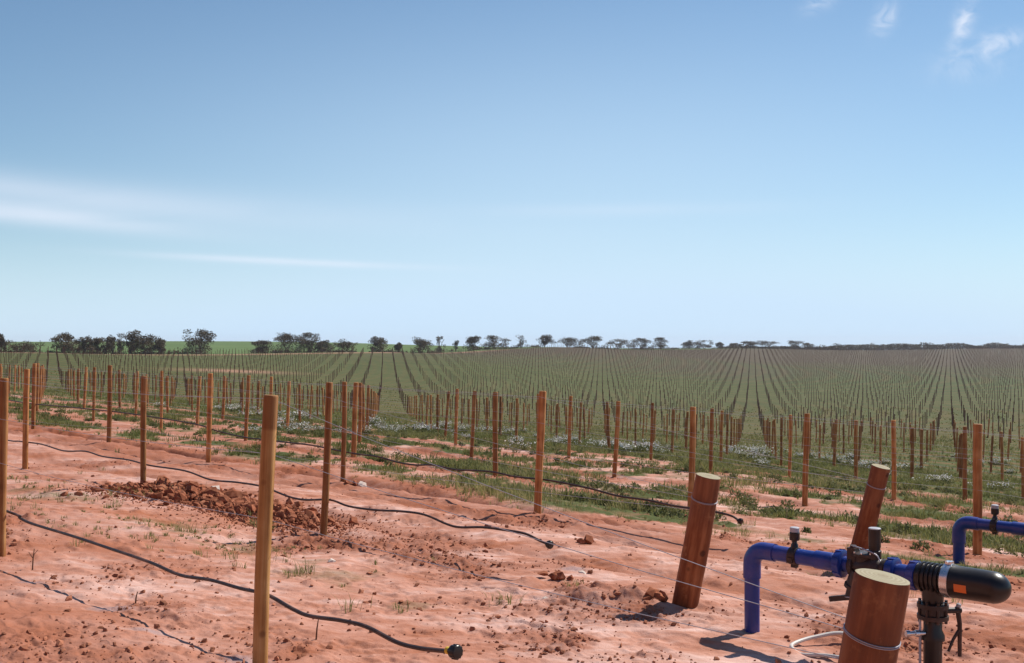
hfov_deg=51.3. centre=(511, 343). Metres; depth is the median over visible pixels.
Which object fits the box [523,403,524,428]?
trellis post
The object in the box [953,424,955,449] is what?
trellis post
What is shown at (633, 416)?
trellis wire
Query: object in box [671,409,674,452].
trellis post
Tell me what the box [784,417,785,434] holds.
trellis post
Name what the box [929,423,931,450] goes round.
trellis post
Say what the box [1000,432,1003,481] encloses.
trellis post
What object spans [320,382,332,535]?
trellis post
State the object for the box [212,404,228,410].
flowering weed
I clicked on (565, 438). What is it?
flowering weed
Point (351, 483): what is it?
soil clod
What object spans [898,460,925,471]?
flowering weed
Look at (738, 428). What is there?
trellis post
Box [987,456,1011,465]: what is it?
flowering weed
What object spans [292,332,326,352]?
mallee tree
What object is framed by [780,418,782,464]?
trellis post
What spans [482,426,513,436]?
flowering weed
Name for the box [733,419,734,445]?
trellis post
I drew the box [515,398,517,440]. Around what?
trellis post
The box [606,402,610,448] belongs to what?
trellis post
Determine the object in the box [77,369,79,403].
trellis post
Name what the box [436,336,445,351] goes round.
mallee tree
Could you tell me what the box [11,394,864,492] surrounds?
trellis wire
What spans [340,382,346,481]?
trellis post
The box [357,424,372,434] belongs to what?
flowering weed
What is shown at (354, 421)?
trellis post
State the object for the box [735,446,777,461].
flowering weed
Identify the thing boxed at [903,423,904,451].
trellis post
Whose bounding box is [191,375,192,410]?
trellis post
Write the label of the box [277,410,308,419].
flowering weed
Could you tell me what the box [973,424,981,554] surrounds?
trellis post
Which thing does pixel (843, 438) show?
trellis post
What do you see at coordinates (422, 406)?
trellis post
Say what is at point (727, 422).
trellis post
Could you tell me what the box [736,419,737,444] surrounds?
trellis post
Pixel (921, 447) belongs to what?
trellis post
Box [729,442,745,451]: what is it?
flowering weed
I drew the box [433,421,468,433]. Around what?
flowering weed
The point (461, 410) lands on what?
trellis post
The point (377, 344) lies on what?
mallee tree
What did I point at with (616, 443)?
trellis post
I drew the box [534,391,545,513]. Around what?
trellis post
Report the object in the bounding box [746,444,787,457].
flowering weed
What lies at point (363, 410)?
trellis post
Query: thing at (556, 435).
trellis post
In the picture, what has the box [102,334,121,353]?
mallee tree
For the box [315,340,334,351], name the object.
mallee tree
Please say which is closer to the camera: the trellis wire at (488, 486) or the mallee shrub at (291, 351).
the trellis wire at (488, 486)
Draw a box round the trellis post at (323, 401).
[321,387,324,416]
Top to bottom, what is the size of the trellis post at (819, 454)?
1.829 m
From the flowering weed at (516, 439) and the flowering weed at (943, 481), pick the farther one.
the flowering weed at (516, 439)
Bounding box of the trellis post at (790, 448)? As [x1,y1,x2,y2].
[788,415,791,476]
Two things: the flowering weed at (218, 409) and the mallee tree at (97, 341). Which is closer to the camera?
the flowering weed at (218, 409)
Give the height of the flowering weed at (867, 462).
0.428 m
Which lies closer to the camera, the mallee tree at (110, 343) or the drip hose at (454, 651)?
the drip hose at (454, 651)
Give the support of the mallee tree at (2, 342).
on the ground at (232, 611)
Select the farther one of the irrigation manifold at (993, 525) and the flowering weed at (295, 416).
the flowering weed at (295, 416)
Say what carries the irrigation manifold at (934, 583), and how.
on the ground at (232, 611)
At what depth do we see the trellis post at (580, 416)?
39.23 m
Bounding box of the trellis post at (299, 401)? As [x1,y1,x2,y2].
[298,385,300,421]
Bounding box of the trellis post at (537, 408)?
[537,394,538,428]
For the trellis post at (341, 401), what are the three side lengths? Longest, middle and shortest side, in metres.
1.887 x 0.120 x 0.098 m
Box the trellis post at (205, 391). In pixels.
[204,380,205,403]
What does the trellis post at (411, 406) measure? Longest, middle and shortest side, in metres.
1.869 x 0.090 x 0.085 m
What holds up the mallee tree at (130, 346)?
on the ground at (232, 611)
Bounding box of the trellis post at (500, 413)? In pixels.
[499,396,501,435]
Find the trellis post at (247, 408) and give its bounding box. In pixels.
[244,375,250,440]
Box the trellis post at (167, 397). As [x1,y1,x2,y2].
[166,376,168,412]
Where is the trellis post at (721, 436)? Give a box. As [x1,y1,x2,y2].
[719,411,723,462]
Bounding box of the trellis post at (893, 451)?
[891,420,895,499]
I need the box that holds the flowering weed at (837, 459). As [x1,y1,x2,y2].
[819,452,853,463]
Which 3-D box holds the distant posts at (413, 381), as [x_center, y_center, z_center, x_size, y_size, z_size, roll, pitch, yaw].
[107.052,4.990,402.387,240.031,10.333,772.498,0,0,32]
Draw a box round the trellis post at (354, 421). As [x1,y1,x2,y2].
[351,382,358,457]
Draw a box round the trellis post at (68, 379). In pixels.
[68,370,69,391]
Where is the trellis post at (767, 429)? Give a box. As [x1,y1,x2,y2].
[766,418,768,445]
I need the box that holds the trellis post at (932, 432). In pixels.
[932,421,933,444]
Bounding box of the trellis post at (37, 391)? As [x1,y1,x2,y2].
[36,363,38,410]
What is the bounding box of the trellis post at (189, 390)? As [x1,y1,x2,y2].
[189,379,190,404]
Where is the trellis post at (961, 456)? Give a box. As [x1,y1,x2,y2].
[959,433,962,479]
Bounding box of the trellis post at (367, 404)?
[366,385,369,427]
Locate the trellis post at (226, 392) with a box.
[226,378,227,406]
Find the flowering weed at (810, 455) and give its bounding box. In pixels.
[793,451,815,457]
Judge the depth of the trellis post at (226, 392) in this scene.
57.24 m
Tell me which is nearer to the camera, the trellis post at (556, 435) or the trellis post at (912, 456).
the trellis post at (912, 456)
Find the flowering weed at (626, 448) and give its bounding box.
[618,439,649,452]
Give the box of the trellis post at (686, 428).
[685,412,688,448]
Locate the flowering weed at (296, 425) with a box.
[278,419,310,430]
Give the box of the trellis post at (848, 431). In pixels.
[848,421,849,443]
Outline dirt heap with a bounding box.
[40,475,415,549]
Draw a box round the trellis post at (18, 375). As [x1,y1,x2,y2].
[18,365,19,388]
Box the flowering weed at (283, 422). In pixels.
[278,417,293,426]
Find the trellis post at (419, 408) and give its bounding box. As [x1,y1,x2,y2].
[419,395,420,421]
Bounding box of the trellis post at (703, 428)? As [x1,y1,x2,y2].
[702,415,703,443]
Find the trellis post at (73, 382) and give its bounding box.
[73,370,74,395]
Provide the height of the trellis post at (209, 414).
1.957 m
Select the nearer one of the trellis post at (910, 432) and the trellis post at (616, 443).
the trellis post at (616, 443)
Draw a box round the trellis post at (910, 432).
[909,423,910,445]
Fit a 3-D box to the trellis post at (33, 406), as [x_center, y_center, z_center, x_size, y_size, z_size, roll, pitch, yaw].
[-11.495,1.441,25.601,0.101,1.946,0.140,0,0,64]
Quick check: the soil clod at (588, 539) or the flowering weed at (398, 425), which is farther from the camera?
the flowering weed at (398, 425)
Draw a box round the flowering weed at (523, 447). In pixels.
[503,437,548,450]
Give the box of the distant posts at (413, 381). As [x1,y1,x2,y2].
[0,344,1023,436]
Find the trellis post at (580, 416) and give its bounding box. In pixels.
[578,402,581,443]
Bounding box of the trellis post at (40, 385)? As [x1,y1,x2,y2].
[39,366,41,403]
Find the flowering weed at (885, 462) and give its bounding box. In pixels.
[882,458,891,464]
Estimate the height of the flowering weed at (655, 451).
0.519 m
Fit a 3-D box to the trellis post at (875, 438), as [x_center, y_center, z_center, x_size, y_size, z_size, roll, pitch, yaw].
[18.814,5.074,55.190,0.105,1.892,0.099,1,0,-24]
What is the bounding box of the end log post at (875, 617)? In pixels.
[838,568,909,662]
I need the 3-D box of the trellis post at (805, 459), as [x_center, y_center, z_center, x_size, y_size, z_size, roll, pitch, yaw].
[5.011,2.149,18.168,0.163,1.922,0.098,0,0,-42]
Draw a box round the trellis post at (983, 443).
[982,430,984,458]
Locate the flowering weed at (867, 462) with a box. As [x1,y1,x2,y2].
[861,459,877,468]
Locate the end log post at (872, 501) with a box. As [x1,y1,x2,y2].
[851,464,889,549]
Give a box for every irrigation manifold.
[743,526,1011,662]
[952,504,1023,563]
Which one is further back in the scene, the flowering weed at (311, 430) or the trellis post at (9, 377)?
the trellis post at (9, 377)
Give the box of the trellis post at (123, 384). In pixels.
[123,373,124,395]
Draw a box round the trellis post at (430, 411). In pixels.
[430,395,431,428]
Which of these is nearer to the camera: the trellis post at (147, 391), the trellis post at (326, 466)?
the trellis post at (326, 466)
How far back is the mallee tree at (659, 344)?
474.61 m
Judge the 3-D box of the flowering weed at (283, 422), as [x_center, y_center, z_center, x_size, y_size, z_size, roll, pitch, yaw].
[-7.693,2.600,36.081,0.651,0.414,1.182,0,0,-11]
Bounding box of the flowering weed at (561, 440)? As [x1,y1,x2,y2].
[553,435,571,443]
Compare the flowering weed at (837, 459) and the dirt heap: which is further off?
the flowering weed at (837, 459)
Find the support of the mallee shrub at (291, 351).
on the ground at (232, 611)
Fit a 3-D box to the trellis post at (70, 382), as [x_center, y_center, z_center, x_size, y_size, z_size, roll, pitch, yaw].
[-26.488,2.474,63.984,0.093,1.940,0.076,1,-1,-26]
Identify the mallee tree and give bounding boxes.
[0,333,6,351]
[0,339,44,352]
[49,332,81,352]
[73,335,96,353]
[87,337,107,351]
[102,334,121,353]
[117,330,147,353]
[133,333,165,352]
[152,339,166,353]
[181,329,216,352]
[249,340,271,352]
[270,332,308,351]
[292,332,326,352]
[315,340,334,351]
[332,338,357,349]
[367,336,389,351]
[394,342,402,350]
[410,336,435,352]
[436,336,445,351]
[452,340,458,351]
[461,335,481,349]
[480,335,510,348]
[516,334,529,346]
[535,334,555,346]
[556,337,585,346]
[580,335,601,346]
[600,339,633,348]
[630,338,651,347]
[651,337,668,348]
[680,340,697,348]
[694,340,713,348]
[715,342,725,347]
[727,343,741,346]
[741,340,756,347]
[755,341,779,347]
[787,340,806,347]
[801,343,816,348]
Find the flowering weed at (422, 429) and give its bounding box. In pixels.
[409,420,428,432]
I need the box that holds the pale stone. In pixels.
[357,481,366,486]
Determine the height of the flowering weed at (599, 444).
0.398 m
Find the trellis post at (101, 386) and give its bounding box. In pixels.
[100,372,101,397]
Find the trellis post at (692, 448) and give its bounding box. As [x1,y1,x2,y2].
[687,407,695,510]
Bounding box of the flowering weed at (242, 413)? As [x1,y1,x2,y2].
[237,410,261,416]
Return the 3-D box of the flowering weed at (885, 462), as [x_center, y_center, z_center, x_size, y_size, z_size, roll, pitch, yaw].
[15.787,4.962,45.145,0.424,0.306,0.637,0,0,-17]
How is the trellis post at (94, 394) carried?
on the ground at (232, 611)
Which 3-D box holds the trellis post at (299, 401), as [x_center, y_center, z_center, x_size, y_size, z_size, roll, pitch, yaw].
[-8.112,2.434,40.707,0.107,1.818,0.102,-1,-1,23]
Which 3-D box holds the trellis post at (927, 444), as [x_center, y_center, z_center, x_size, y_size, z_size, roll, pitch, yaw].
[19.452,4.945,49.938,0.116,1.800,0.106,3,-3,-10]
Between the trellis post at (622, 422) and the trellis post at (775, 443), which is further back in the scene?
the trellis post at (622, 422)
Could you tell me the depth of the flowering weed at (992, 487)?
28.84 m
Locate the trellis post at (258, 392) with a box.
[257,381,259,413]
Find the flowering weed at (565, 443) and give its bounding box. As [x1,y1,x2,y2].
[555,437,581,445]
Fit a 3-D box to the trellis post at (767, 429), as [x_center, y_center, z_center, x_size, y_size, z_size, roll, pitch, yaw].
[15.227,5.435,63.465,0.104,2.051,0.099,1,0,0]
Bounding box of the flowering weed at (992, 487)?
[967,479,1015,491]
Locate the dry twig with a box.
[29,549,37,569]
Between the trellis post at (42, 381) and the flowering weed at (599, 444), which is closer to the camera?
the flowering weed at (599, 444)
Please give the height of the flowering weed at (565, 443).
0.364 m
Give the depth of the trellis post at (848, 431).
70.26 m
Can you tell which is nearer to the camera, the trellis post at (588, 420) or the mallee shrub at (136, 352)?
the trellis post at (588, 420)
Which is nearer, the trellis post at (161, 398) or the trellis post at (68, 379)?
the trellis post at (161, 398)
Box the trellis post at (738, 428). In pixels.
[737,418,739,442]
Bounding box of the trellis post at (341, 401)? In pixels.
[340,391,341,410]
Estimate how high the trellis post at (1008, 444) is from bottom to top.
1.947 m
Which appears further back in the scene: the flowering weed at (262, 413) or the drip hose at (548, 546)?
the flowering weed at (262, 413)
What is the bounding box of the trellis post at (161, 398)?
[160,371,162,431]
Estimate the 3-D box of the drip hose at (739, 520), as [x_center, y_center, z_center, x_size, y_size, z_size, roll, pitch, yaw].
[-12.143,1.563,26.316,0.066,0.776,41.653,0,0,-45]
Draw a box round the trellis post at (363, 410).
[362,385,364,431]
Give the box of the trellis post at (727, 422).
[726,414,728,453]
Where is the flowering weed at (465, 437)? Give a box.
[453,433,474,439]
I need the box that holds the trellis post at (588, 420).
[587,410,589,433]
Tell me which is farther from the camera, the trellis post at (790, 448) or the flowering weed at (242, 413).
the flowering weed at (242, 413)
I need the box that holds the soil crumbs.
[0,439,1023,662]
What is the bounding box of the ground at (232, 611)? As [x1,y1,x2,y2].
[0,341,1023,662]
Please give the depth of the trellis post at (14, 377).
61.70 m
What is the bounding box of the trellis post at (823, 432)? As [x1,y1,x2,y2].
[822,423,824,443]
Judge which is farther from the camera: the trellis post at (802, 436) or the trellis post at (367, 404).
the trellis post at (802, 436)
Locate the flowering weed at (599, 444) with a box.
[585,438,623,446]
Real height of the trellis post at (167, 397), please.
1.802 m
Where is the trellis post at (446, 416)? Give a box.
[444,391,449,436]
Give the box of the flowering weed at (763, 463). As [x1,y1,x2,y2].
[754,458,770,466]
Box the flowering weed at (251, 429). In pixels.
[237,425,261,432]
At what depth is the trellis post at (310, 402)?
45.93 m
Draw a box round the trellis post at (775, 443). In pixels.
[773,419,776,458]
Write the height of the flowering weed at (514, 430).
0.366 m
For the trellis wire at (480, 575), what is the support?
attached to the end log post at (875, 617)
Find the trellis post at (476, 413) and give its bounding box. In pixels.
[476,399,477,427]
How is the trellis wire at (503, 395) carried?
attached to the trellis post at (109, 413)
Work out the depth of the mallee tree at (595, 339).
428.63 m
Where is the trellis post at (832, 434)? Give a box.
[831,422,834,448]
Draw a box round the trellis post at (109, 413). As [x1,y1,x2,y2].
[106,365,111,441]
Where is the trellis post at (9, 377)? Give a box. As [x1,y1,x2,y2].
[8,365,10,393]
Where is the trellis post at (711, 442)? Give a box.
[709,408,713,472]
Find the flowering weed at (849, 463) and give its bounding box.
[840,457,864,466]
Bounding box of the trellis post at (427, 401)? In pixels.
[425,395,428,425]
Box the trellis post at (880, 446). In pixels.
[879,427,881,464]
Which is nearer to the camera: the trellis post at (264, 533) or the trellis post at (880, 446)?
the trellis post at (264, 533)
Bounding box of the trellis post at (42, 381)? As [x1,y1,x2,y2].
[41,365,43,399]
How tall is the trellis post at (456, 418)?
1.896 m
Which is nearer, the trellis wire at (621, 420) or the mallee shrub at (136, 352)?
the trellis wire at (621, 420)
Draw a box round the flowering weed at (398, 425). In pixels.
[379,422,408,429]
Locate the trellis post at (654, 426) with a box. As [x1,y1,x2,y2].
[653,410,655,443]
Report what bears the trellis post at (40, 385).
on the ground at (232, 611)
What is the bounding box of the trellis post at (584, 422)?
[583,407,585,437]
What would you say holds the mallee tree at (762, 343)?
on the ground at (232, 611)
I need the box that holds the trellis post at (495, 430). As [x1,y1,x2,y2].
[493,392,497,476]
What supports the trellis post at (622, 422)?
on the ground at (232, 611)
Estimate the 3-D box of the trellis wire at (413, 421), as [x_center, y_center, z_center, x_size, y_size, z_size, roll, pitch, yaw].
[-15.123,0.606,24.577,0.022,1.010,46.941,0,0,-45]
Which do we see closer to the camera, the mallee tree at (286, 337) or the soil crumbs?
the soil crumbs
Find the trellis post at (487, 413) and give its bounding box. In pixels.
[486,397,487,431]
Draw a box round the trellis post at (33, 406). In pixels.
[31,363,36,428]
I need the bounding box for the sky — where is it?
[0,0,1023,348]
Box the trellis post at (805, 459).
[802,413,809,505]
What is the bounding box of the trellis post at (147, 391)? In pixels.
[146,374,148,405]
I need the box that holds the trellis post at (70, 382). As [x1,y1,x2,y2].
[70,370,71,395]
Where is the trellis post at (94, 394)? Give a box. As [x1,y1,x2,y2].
[92,367,95,420]
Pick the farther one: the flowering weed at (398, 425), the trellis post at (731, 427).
the trellis post at (731, 427)
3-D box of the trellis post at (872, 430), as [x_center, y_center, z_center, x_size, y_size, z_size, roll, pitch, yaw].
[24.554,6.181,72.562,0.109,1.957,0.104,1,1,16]
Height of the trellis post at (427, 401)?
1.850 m
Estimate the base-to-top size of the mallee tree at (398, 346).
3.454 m
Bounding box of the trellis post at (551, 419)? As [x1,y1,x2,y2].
[550,406,551,430]
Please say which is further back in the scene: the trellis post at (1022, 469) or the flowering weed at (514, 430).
the flowering weed at (514, 430)
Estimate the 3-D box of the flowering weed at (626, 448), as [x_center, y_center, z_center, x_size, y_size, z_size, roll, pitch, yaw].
[3.591,3.125,32.451,1.291,0.482,0.634,0,0,-29]
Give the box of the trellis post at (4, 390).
[0,378,8,556]
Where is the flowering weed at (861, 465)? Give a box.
[851,459,900,471]
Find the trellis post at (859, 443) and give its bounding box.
[858,426,860,461]
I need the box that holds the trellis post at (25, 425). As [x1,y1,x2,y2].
[22,369,29,468]
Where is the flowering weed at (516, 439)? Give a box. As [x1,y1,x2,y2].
[506,434,524,443]
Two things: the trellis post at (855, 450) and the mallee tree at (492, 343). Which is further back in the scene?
the mallee tree at (492, 343)
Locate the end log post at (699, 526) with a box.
[672,473,720,608]
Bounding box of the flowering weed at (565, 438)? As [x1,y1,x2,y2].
[553,433,578,444]
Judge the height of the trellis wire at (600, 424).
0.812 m
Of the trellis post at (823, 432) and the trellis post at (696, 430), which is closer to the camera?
the trellis post at (696, 430)
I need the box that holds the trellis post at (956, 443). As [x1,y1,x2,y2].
[955,428,957,460]
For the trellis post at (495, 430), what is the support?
on the ground at (232, 611)
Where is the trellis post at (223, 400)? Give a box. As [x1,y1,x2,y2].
[221,376,225,419]
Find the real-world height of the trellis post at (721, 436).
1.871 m
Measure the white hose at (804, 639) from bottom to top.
0.104 m
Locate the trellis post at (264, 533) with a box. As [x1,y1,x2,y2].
[252,395,277,662]
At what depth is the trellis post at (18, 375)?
69.92 m
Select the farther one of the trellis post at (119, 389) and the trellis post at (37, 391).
the trellis post at (119, 389)
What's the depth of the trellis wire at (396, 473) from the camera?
10.15 m
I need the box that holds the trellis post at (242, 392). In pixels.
[241,377,243,412]
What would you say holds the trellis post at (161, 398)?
on the ground at (232, 611)
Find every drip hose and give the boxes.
[6,510,462,659]
[8,400,742,523]
[8,440,553,548]
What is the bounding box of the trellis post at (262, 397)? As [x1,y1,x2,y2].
[261,386,263,407]
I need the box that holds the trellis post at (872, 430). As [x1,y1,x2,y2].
[871,420,873,441]
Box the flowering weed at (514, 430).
[504,426,526,432]
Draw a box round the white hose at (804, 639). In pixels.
[789,631,842,658]
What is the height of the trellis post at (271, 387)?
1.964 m
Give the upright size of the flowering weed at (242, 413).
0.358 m
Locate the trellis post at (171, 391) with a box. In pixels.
[170,376,172,403]
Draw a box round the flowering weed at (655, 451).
[632,439,661,452]
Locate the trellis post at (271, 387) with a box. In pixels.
[269,377,272,394]
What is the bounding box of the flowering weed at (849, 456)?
[845,451,860,458]
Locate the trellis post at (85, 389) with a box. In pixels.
[83,367,87,407]
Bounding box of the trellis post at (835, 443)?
[832,420,837,466]
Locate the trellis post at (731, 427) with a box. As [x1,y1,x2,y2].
[730,417,732,447]
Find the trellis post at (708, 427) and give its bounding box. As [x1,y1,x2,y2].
[707,416,708,442]
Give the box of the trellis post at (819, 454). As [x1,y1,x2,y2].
[818,425,820,458]
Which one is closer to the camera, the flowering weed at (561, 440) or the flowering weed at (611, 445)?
the flowering weed at (611, 445)
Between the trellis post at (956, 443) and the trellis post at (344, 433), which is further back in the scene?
the trellis post at (956, 443)
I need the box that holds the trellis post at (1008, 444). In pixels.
[1007,429,1010,458]
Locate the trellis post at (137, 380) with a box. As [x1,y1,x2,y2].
[135,371,138,415]
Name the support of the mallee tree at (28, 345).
on the ground at (232, 611)
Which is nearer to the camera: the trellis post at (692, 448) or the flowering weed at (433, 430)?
the trellis post at (692, 448)
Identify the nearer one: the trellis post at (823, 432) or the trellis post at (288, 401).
the trellis post at (288, 401)
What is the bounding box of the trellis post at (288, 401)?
[286,381,290,426]
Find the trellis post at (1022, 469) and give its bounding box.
[1021,437,1023,498]
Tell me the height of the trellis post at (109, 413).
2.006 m
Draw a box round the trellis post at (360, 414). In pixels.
[358,383,361,442]
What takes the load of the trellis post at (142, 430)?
on the ground at (232, 611)
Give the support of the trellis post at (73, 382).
on the ground at (232, 611)
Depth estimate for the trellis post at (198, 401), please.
33.17 m
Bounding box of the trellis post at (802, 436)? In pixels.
[801,421,803,448]
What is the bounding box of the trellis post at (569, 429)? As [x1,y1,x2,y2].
[567,396,572,457]
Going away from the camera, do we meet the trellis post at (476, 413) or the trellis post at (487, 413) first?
the trellis post at (487, 413)
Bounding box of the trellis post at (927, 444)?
[926,430,927,461]
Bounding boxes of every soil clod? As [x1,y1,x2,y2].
[344,480,364,485]
[537,570,573,580]
[576,534,593,543]
[643,587,667,601]
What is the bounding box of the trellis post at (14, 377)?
[14,365,15,390]
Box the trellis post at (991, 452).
[990,436,993,473]
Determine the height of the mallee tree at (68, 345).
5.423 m
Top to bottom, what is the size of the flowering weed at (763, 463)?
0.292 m
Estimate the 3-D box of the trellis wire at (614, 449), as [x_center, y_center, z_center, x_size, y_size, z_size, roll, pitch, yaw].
[-9.354,1.640,27.989,0.050,0.701,50.137,0,0,-45]
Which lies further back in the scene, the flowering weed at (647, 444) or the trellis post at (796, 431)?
the trellis post at (796, 431)
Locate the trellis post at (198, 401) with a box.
[196,376,201,425]
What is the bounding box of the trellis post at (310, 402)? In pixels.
[309,386,312,418]
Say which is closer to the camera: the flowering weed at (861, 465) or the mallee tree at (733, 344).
the flowering weed at (861, 465)
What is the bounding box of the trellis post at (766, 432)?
[765,420,766,442]
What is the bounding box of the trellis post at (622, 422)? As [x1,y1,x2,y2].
[622,412,623,435]
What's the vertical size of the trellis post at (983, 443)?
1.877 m
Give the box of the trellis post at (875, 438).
[874,424,875,452]
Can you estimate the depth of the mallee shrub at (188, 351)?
269.89 m
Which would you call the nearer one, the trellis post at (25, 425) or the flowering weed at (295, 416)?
the trellis post at (25, 425)
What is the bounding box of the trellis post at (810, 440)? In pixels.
[809,422,810,453]
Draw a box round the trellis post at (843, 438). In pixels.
[843,424,844,453]
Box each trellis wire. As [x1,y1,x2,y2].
[0,375,690,492]
[1,365,867,479]
[1,463,838,658]
[2,363,1023,440]
[2,419,842,628]
[3,373,1019,458]
[3,381,845,618]
[5,373,1023,467]
[10,418,688,509]
[11,366,1011,435]
[11,379,864,482]
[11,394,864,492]
[12,383,1016,483]
[14,396,687,496]
[16,385,1021,497]
[48,375,1016,454]
[49,368,1014,435]
[79,385,1016,475]
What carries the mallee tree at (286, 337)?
on the ground at (232, 611)
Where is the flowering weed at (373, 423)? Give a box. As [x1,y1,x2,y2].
[365,416,385,426]
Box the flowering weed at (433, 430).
[411,421,439,433]
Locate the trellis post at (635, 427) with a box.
[634,409,636,445]
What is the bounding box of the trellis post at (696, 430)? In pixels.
[696,414,696,447]
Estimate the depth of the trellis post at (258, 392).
48.94 m
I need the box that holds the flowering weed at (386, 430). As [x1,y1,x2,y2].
[375,424,405,433]
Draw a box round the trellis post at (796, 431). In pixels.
[795,419,796,443]
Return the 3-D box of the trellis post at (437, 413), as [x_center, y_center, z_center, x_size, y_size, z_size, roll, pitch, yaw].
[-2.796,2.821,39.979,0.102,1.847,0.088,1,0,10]
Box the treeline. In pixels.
[724,342,1023,349]
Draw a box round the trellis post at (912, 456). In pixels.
[910,427,913,478]
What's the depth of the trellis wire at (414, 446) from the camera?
9.94 m
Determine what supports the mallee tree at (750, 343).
on the ground at (232, 611)
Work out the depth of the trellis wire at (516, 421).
13.57 m
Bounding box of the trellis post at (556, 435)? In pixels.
[555,404,558,437]
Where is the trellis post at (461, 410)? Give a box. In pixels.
[461,398,462,423]
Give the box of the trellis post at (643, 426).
[642,414,644,438]
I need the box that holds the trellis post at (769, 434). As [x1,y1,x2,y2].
[769,422,770,448]
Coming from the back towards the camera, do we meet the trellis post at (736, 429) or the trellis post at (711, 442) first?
the trellis post at (736, 429)
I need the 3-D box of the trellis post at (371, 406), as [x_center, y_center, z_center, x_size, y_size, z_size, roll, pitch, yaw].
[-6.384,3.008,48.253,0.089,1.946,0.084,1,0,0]
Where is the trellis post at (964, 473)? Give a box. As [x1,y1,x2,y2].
[962,427,966,499]
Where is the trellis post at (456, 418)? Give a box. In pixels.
[454,389,458,444]
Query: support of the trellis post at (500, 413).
on the ground at (232, 611)
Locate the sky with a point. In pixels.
(816, 172)
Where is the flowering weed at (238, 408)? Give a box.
[228,402,244,412]
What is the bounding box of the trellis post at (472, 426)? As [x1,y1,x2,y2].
[470,391,475,458]
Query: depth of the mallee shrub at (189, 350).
265.44 m
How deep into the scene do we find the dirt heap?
12.91 m
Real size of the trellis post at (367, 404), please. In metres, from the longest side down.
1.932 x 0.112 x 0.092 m
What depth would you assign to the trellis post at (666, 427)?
56.59 m
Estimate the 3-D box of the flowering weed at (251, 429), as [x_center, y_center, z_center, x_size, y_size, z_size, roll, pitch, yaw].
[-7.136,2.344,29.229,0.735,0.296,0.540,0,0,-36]
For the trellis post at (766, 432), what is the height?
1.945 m
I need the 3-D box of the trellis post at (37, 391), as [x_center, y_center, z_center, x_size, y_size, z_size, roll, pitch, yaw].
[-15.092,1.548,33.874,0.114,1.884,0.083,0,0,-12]
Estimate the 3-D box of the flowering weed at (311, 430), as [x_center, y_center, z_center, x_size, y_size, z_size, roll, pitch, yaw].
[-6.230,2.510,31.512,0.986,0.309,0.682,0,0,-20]
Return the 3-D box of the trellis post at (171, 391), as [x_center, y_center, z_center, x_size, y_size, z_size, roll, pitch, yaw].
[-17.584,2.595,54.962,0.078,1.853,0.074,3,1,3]
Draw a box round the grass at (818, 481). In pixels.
[2,369,1023,613]
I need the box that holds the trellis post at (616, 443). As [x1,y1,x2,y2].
[612,401,619,476]
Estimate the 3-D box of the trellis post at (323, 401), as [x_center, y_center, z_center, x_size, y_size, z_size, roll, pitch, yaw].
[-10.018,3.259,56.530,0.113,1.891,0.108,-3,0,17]
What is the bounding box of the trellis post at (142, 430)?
[140,376,146,480]
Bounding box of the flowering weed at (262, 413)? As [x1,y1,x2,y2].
[254,407,285,417]
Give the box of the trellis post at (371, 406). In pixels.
[370,389,371,419]
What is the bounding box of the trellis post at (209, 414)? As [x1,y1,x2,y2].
[206,373,212,462]
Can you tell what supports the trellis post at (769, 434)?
on the ground at (232, 611)
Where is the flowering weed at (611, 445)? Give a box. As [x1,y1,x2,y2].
[601,441,622,449]
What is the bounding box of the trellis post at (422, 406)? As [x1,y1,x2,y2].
[421,395,422,421]
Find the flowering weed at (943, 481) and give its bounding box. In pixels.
[912,474,954,485]
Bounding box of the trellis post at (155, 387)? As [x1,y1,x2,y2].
[154,375,156,399]
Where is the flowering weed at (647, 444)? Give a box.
[632,439,658,450]
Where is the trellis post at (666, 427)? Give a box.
[666,414,667,441]
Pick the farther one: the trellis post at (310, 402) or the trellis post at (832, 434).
the trellis post at (832, 434)
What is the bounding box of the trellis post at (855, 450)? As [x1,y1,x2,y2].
[854,420,857,478]
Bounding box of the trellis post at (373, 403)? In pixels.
[373,391,374,416]
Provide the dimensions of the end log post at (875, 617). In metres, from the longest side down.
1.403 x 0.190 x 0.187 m
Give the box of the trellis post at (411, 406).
[411,397,412,416]
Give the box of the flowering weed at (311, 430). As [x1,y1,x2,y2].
[286,423,314,433]
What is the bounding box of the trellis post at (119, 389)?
[118,370,120,406]
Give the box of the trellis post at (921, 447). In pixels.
[920,429,922,468]
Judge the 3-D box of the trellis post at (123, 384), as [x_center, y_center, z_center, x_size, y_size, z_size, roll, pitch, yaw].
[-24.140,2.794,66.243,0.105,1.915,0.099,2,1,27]
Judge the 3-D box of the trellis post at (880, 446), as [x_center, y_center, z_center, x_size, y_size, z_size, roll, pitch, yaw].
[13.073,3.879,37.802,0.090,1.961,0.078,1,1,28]
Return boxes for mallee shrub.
[122,349,153,353]
[166,348,206,353]
[170,347,209,353]
[277,348,305,352]
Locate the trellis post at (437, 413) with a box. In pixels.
[436,394,438,430]
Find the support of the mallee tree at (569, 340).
on the ground at (232, 611)
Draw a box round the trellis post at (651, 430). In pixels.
[649,403,653,459]
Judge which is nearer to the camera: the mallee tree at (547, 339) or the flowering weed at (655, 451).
the flowering weed at (655, 451)
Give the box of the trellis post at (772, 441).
[771,421,773,454]
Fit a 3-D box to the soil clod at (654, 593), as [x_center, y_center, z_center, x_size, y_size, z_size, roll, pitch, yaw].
[1.045,1.890,7.994,0.232,0.139,0.206,0,0,-22]
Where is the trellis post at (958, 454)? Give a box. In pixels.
[957,434,959,471]

